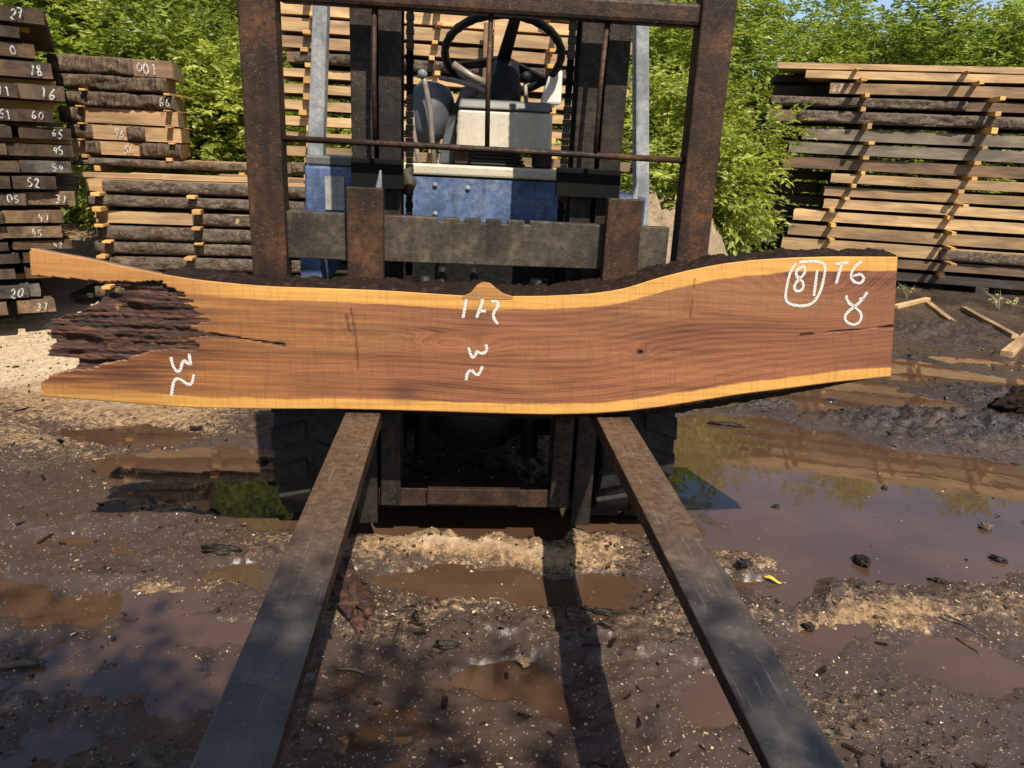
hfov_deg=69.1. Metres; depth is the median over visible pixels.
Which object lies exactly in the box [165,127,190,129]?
batten
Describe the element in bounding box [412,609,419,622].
bark fragment
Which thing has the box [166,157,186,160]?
batten
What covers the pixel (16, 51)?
lumber board
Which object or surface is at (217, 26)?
leafy tree
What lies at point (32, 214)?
lumber board
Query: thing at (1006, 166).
leafy tree
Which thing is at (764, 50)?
leafy tree
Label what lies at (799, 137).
lumber board
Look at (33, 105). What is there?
batten
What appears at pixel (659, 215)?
sawdust heap
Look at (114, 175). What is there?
loose batten
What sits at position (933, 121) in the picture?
lumber board
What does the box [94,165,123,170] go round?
batten
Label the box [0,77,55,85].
batten
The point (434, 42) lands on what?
batten
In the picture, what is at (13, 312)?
bearer
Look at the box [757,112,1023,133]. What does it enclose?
lumber board
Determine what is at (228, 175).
loose batten
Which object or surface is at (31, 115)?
lumber board
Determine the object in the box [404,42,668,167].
leafy tree
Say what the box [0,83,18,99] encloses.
lumber board
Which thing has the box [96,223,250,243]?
lumber board
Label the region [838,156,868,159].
batten
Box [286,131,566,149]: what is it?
lumber board
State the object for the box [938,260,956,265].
batten
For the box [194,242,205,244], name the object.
batten
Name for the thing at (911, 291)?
dry weed
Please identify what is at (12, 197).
lumber board
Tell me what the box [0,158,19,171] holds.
lumber board
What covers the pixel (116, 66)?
thick slab
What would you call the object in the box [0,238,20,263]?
lumber board
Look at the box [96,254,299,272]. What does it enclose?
lumber board
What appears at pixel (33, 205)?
batten
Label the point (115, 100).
thick slab
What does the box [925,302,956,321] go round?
wood offcut
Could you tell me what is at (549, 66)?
batten
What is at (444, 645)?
bark fragment
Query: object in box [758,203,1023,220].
lumber board
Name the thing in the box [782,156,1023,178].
lumber board
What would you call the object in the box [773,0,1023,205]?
leafy tree
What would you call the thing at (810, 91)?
lumber board
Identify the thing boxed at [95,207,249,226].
lumber board
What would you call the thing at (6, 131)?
lumber board
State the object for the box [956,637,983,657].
twig
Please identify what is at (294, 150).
lumber board
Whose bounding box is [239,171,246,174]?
batten
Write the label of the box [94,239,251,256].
lumber board
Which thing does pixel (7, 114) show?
lumber board
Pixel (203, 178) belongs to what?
loose batten
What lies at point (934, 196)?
lumber board
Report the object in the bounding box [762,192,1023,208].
lumber board
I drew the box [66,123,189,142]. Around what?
thick slab
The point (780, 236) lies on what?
lumber board
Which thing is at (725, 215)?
leafy shrub
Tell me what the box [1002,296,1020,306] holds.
dry weed
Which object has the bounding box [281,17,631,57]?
lumber board
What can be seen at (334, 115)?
leafy tree
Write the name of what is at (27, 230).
lumber board
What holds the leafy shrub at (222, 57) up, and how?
on the ground
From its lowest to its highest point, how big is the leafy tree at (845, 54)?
3.781 m
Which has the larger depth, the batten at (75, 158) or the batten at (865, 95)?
the batten at (865, 95)
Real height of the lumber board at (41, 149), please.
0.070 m
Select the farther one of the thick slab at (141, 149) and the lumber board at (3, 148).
the thick slab at (141, 149)
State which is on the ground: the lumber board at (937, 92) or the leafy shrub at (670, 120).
the leafy shrub at (670, 120)
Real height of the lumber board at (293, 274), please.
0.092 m
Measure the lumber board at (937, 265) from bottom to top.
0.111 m
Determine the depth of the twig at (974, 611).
2.49 m
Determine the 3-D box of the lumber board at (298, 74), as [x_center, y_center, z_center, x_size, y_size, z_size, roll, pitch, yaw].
[-0.437,-2.367,5.897,2.662,0.062,0.588,0,18,-10]
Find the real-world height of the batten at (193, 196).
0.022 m
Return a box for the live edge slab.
[29,247,897,419]
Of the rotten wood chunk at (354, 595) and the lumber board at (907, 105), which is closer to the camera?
the rotten wood chunk at (354, 595)
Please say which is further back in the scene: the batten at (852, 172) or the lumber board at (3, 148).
the batten at (852, 172)
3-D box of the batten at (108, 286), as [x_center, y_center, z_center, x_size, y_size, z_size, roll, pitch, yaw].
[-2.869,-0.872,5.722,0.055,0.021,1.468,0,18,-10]
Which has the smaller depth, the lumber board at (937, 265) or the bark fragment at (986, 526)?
the bark fragment at (986, 526)
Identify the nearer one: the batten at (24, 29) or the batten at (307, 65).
the batten at (24, 29)
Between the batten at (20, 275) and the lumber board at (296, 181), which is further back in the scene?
the lumber board at (296, 181)
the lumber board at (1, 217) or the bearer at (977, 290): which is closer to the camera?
the lumber board at (1, 217)
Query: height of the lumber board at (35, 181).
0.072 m
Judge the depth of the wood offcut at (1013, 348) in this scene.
6.09 m
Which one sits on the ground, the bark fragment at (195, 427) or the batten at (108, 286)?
the bark fragment at (195, 427)
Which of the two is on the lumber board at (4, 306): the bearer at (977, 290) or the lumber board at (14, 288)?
the lumber board at (14, 288)
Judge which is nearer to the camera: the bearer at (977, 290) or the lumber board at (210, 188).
the lumber board at (210, 188)
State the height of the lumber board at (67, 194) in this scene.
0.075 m
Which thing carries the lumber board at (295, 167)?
on the batten
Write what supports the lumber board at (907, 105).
on the batten at (861, 109)
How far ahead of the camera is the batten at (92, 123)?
5.96 m
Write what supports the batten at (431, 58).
on the lumber board at (337, 62)
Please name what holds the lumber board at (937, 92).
on the batten at (865, 95)
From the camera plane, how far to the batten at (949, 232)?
8.71 m
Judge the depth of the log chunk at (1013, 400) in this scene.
4.57 m
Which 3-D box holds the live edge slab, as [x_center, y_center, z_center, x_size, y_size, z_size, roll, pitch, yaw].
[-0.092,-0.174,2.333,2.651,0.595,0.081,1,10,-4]
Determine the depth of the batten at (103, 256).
4.98 m
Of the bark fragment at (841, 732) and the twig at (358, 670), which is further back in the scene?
the twig at (358, 670)
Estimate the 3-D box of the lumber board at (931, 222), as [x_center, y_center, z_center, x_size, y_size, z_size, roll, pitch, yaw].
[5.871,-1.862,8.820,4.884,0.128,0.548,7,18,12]
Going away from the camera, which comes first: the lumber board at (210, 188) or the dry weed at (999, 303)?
the lumber board at (210, 188)
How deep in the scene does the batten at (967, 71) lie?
8.16 m
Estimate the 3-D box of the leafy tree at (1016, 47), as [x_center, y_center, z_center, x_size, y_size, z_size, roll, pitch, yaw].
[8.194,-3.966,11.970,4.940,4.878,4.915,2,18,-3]
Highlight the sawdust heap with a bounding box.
[631,183,727,263]
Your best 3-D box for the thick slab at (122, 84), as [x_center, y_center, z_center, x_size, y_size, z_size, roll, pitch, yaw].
[-3.149,-2.403,5.983,0.819,0.120,0.551,0,18,-10]
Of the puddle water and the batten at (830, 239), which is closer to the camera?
the puddle water
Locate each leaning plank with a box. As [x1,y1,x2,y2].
[482,22,487,78]
[493,19,508,55]
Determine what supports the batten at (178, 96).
on the thick slab at (115, 100)
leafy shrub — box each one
[32,0,344,232]
[120,20,351,175]
[552,40,821,255]
[672,190,761,254]
[738,85,875,250]
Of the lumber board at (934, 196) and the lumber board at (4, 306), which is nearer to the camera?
the lumber board at (4, 306)
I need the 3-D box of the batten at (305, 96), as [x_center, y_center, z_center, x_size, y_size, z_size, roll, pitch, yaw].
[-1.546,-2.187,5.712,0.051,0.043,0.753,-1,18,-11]
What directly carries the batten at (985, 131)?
on the lumber board at (799, 137)
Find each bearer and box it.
[0,298,47,319]
[71,282,101,297]
[959,285,988,293]
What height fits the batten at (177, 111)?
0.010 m
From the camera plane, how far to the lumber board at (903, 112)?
9.06 m
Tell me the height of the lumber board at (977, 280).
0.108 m
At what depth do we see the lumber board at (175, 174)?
6.04 m
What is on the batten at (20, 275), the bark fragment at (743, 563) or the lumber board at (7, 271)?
the lumber board at (7, 271)
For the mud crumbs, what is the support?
on the ground
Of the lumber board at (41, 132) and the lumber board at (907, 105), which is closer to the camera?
the lumber board at (41, 132)
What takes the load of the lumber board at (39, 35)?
on the lumber board at (10, 33)
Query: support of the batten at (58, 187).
on the lumber board at (12, 197)
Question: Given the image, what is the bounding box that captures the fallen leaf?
[764,575,784,583]
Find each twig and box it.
[336,668,363,673]
[944,614,987,637]
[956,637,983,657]
[964,600,1020,615]
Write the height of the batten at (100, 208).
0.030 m
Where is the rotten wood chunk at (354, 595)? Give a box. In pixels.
[332,557,374,639]
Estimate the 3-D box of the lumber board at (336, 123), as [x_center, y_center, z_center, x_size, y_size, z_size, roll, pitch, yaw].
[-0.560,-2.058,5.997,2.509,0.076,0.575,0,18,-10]
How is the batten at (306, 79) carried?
on the lumber board at (299, 90)
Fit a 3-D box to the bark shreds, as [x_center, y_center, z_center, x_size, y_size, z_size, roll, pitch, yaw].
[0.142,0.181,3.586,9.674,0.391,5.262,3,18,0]
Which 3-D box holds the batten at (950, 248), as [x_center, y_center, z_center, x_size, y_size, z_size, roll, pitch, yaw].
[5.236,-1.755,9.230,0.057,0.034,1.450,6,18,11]
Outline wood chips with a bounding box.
[0,325,1023,767]
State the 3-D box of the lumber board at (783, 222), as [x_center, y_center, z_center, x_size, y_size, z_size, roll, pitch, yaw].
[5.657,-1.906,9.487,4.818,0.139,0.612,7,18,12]
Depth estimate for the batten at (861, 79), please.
8.38 m
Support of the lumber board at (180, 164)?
on the batten at (242, 173)
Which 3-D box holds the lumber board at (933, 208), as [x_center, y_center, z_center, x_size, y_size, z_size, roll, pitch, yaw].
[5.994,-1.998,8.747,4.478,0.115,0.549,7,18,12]
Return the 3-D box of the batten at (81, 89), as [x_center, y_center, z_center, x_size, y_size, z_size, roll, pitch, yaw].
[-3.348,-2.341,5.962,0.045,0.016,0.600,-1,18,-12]
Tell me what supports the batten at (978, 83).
on the lumber board at (810, 91)
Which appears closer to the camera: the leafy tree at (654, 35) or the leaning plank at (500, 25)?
the leaning plank at (500, 25)
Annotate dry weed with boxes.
[897,284,920,297]
[985,290,1011,310]
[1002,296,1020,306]
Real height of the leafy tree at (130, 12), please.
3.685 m
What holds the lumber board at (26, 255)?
on the lumber board at (26, 268)
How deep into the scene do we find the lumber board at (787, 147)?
9.44 m
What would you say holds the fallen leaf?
on the puddle water
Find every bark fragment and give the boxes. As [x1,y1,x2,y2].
[189,426,203,428]
[200,543,242,554]
[205,512,214,517]
[255,458,267,463]
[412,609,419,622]
[433,639,461,650]
[516,656,531,667]
[582,607,620,615]
[706,421,747,427]
[736,558,752,567]
[771,504,779,508]
[801,621,815,631]
[822,726,872,739]
[852,554,871,566]
[927,577,951,584]
[978,522,993,529]
[987,554,1008,563]
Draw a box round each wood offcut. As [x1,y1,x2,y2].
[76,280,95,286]
[895,297,930,308]
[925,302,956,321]
[960,306,1018,338]
[1000,333,1023,357]
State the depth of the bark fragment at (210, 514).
2.87 m
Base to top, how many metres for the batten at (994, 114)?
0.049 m
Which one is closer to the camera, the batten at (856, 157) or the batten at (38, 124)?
the batten at (38, 124)
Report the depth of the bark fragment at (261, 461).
3.39 m
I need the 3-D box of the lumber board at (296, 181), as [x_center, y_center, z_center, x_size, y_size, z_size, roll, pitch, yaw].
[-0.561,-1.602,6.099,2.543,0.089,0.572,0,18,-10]
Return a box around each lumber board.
[0,4,54,52]
[0,25,19,41]
[0,41,35,60]
[0,59,52,80]
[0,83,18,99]
[0,108,18,120]
[0,125,13,137]
[0,142,6,154]
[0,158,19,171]
[0,173,11,188]
[0,183,26,204]
[0,207,4,223]
[0,223,62,237]
[0,238,9,250]
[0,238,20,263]
[0,263,15,278]
[0,263,28,298]
[0,298,8,314]
[2,207,63,222]
[3,142,73,156]
[11,125,70,139]
[11,173,59,188]
[12,230,72,249]
[14,83,64,104]
[15,278,55,313]
[17,109,53,122]
[19,159,72,172]
[20,250,46,278]
[21,176,78,204]
[22,249,30,262]
[25,278,40,296]
[73,157,246,171]
[85,178,304,198]
[87,193,304,210]
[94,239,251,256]
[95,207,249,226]
[95,283,124,296]
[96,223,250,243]
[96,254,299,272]
[96,270,300,282]
[134,172,218,175]
[280,2,575,37]
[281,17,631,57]
[282,35,574,69]
[283,67,628,97]
[284,83,571,112]
[285,99,570,125]
[285,116,569,139]
[286,51,630,85]
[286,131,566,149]
[287,145,629,171]
[287,161,306,173]
[288,175,304,182]
[335,260,347,272]
[420,12,576,23]
[747,155,783,166]
[754,142,995,162]
[755,128,1023,149]
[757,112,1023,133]
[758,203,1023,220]
[758,228,786,243]
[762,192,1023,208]
[763,216,1023,235]
[765,109,1023,131]
[768,95,1023,115]
[770,75,829,86]
[771,181,1020,194]
[772,85,1022,102]
[774,169,945,180]
[778,62,1023,74]
[781,234,1023,266]
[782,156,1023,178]
[783,108,1023,116]
[786,221,1023,249]
[788,142,1023,163]
[790,73,805,74]
[793,208,1023,233]
[802,128,1023,148]
[805,70,1023,87]
[821,185,1023,205]
[823,197,1023,219]
[824,83,1023,102]
[830,173,1023,192]
[896,268,1023,289]
[897,257,1023,276]
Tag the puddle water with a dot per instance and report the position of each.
(822, 522)
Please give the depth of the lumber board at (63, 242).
4.53 m
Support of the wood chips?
on the ground
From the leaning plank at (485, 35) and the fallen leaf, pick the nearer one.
the fallen leaf
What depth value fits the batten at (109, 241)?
4.98 m
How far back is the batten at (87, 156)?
5.96 m
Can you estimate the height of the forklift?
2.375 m
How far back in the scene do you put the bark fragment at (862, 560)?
2.77 m
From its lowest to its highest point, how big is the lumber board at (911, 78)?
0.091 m
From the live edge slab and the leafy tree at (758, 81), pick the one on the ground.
the leafy tree at (758, 81)
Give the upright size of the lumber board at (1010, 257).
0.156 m
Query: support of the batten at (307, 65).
on the lumber board at (298, 74)
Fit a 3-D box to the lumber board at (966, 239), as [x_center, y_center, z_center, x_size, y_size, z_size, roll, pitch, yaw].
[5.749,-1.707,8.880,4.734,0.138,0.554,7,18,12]
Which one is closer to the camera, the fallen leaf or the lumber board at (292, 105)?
the fallen leaf
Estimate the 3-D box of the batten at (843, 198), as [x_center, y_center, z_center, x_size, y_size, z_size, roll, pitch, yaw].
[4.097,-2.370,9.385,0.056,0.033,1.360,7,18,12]
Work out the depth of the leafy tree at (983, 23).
14.48 m
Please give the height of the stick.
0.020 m
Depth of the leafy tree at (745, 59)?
10.20 m
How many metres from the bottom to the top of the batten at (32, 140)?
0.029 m
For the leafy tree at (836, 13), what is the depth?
13.50 m
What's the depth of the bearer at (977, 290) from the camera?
8.84 m
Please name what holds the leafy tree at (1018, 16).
on the ground
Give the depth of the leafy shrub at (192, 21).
6.70 m
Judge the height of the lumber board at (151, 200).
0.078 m
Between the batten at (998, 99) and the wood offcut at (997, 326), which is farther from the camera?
the batten at (998, 99)
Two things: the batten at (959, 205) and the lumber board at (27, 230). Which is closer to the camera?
the lumber board at (27, 230)
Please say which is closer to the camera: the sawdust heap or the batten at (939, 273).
the sawdust heap
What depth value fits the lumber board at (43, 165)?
4.43 m
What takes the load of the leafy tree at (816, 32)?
on the ground
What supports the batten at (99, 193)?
on the lumber board at (151, 200)
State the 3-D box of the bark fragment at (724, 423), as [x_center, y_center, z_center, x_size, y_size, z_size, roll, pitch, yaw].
[1.203,0.226,4.172,0.228,0.031,0.046,5,18,5]
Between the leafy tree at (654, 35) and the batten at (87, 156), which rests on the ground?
the leafy tree at (654, 35)
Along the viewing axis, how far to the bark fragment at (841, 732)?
1.92 m
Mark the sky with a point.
(886, 3)
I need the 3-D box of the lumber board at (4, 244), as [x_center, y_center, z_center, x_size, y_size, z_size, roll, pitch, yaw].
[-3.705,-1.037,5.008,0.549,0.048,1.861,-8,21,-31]
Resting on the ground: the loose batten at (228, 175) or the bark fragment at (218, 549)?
the bark fragment at (218, 549)
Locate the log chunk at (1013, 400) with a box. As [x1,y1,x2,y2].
[987,385,1023,413]
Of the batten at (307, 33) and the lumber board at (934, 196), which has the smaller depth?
the batten at (307, 33)
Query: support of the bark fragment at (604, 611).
on the ground
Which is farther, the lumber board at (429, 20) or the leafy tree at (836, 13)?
the leafy tree at (836, 13)
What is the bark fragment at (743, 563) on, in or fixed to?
on the ground
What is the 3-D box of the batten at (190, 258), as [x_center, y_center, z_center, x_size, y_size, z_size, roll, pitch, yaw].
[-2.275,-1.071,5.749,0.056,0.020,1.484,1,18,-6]
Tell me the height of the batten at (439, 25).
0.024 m
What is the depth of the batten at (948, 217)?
8.70 m
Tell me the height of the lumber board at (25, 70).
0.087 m
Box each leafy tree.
[0,0,142,229]
[0,0,346,199]
[21,0,281,181]
[36,0,413,153]
[102,0,459,162]
[283,50,528,164]
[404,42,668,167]
[453,0,765,196]
[555,0,771,216]
[630,0,830,190]
[651,0,808,238]
[678,0,899,192]
[733,34,936,245]
[746,0,983,175]
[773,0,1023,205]
[859,0,1023,193]
[892,0,1023,205]
[893,0,1021,176]
[986,134,1020,193]
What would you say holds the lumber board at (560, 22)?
on the lumber board at (429, 20)
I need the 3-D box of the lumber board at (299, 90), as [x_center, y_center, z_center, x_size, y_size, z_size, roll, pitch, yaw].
[-0.478,-2.253,5.910,2.608,0.075,0.585,0,18,-10]
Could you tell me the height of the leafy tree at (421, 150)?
5.458 m
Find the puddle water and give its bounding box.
[0,354,1023,767]
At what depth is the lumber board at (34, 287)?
4.58 m
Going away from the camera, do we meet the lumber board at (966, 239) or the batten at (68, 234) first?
the batten at (68, 234)
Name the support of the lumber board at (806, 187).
on the batten
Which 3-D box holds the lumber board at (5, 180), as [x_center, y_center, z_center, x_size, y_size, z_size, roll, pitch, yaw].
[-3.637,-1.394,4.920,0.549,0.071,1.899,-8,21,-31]
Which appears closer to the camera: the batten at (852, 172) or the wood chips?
the wood chips
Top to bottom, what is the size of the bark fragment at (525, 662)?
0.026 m
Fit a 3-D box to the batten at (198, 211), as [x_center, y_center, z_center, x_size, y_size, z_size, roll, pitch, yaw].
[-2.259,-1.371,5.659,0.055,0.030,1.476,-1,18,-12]
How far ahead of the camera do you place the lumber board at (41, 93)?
4.29 m
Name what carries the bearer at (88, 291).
on the ground
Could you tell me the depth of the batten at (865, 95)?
8.48 m
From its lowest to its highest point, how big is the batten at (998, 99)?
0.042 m
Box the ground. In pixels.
[0,151,1023,767]
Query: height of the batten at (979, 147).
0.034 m
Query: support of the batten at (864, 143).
on the lumber board at (787, 147)
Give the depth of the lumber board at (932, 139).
8.59 m
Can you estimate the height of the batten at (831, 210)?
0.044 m
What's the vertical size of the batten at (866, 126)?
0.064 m
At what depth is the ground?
2.40 m
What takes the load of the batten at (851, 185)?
on the lumber board at (806, 187)
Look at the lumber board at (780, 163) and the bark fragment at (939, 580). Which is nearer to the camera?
the bark fragment at (939, 580)
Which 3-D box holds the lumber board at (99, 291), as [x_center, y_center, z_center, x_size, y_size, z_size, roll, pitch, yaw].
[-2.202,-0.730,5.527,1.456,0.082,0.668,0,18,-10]
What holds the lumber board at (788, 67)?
on the lumber board at (911, 78)
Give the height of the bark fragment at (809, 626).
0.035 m
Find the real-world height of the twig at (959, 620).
0.032 m
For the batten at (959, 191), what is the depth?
8.75 m
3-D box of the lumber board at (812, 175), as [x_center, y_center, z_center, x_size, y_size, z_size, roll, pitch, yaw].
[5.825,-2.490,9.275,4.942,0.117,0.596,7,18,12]
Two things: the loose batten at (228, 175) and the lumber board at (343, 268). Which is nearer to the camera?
the loose batten at (228, 175)
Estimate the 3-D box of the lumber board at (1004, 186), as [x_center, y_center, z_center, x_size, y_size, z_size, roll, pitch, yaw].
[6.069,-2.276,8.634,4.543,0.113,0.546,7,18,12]
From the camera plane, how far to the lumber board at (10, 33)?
4.15 m
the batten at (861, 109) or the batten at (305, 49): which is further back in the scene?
the batten at (861, 109)
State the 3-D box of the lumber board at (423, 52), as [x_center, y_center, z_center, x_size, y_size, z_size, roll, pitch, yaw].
[-0.471,-2.564,5.823,2.543,0.086,0.564,0,18,-10]
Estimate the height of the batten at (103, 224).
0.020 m
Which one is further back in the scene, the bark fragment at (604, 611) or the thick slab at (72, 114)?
the thick slab at (72, 114)
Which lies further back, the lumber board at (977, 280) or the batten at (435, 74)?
the lumber board at (977, 280)
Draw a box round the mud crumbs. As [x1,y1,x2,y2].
[0,286,1022,767]
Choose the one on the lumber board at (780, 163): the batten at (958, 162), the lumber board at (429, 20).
the batten at (958, 162)
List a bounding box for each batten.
[0,24,29,32]
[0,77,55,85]
[0,99,55,110]
[0,121,63,127]
[0,137,71,144]
[0,155,77,160]
[0,172,53,173]
[0,186,60,189]
[0,205,66,206]
[0,272,49,279]
[57,171,167,178]
[62,233,74,235]
[76,139,109,140]
[78,88,97,91]
[78,122,108,124]
[81,154,115,157]
[90,191,116,195]
[92,205,121,211]
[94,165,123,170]
[94,222,117,226]
[96,253,114,258]
[101,283,116,289]
[102,239,116,242]
[161,175,288,183]
[163,93,192,99]
[163,110,192,113]
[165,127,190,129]
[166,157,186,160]
[184,255,200,260]
[186,195,208,198]
[191,226,207,230]
[192,209,210,214]
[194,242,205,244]
[219,174,303,179]
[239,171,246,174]
[299,109,308,116]
[300,47,310,52]
[302,30,311,36]
[303,76,309,83]
[303,93,308,100]
[305,63,310,68]
[427,71,439,76]
[428,55,434,60]
[431,40,437,44]
[434,22,442,27]
[540,48,555,53]
[542,64,553,68]
[819,205,834,212]
[820,221,835,226]
[822,237,834,241]
[832,196,849,199]
[835,170,865,174]
[836,183,856,187]
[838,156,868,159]
[840,141,874,144]
[843,123,871,129]
[849,77,867,82]
[851,107,865,111]
[853,93,869,97]
[928,174,977,180]
[928,201,968,207]
[929,188,964,193]
[929,214,953,219]
[929,228,956,235]
[930,271,944,277]
[932,160,980,164]
[934,244,955,250]
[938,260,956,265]
[939,146,987,149]
[947,128,997,134]
[959,70,973,73]
[962,80,984,85]
[964,111,1000,116]
[970,96,1005,101]
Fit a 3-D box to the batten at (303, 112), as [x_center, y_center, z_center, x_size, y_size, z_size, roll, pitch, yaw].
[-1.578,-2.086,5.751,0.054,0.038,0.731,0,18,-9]
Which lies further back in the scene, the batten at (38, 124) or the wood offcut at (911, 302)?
the wood offcut at (911, 302)
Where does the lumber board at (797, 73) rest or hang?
on the lumber board at (792, 80)
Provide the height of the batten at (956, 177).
0.040 m
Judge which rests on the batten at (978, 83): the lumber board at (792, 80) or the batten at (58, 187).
the lumber board at (792, 80)
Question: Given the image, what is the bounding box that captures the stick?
[0,659,44,669]
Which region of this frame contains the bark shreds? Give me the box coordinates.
[4,282,1023,767]
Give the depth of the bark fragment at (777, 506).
3.21 m
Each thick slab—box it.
[47,53,182,82]
[52,72,176,95]
[58,106,186,127]
[65,90,184,111]
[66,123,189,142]
[72,140,190,158]
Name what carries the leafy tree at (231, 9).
on the ground
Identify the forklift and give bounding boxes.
[190,0,844,767]
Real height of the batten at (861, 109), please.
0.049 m
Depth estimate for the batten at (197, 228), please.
5.00 m
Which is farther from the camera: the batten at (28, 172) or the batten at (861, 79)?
the batten at (861, 79)
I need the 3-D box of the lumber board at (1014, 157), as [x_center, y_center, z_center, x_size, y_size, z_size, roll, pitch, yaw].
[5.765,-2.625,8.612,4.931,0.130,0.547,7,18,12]
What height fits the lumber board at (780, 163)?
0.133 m
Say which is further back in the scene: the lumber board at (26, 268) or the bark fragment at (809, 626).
the lumber board at (26, 268)
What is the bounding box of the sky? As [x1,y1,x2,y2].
[232,0,1022,130]
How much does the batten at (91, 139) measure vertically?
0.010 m
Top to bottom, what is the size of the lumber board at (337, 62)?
0.084 m
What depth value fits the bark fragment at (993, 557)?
2.85 m
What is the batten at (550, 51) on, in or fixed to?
on the lumber board at (423, 52)
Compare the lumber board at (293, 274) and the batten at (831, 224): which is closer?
the lumber board at (293, 274)

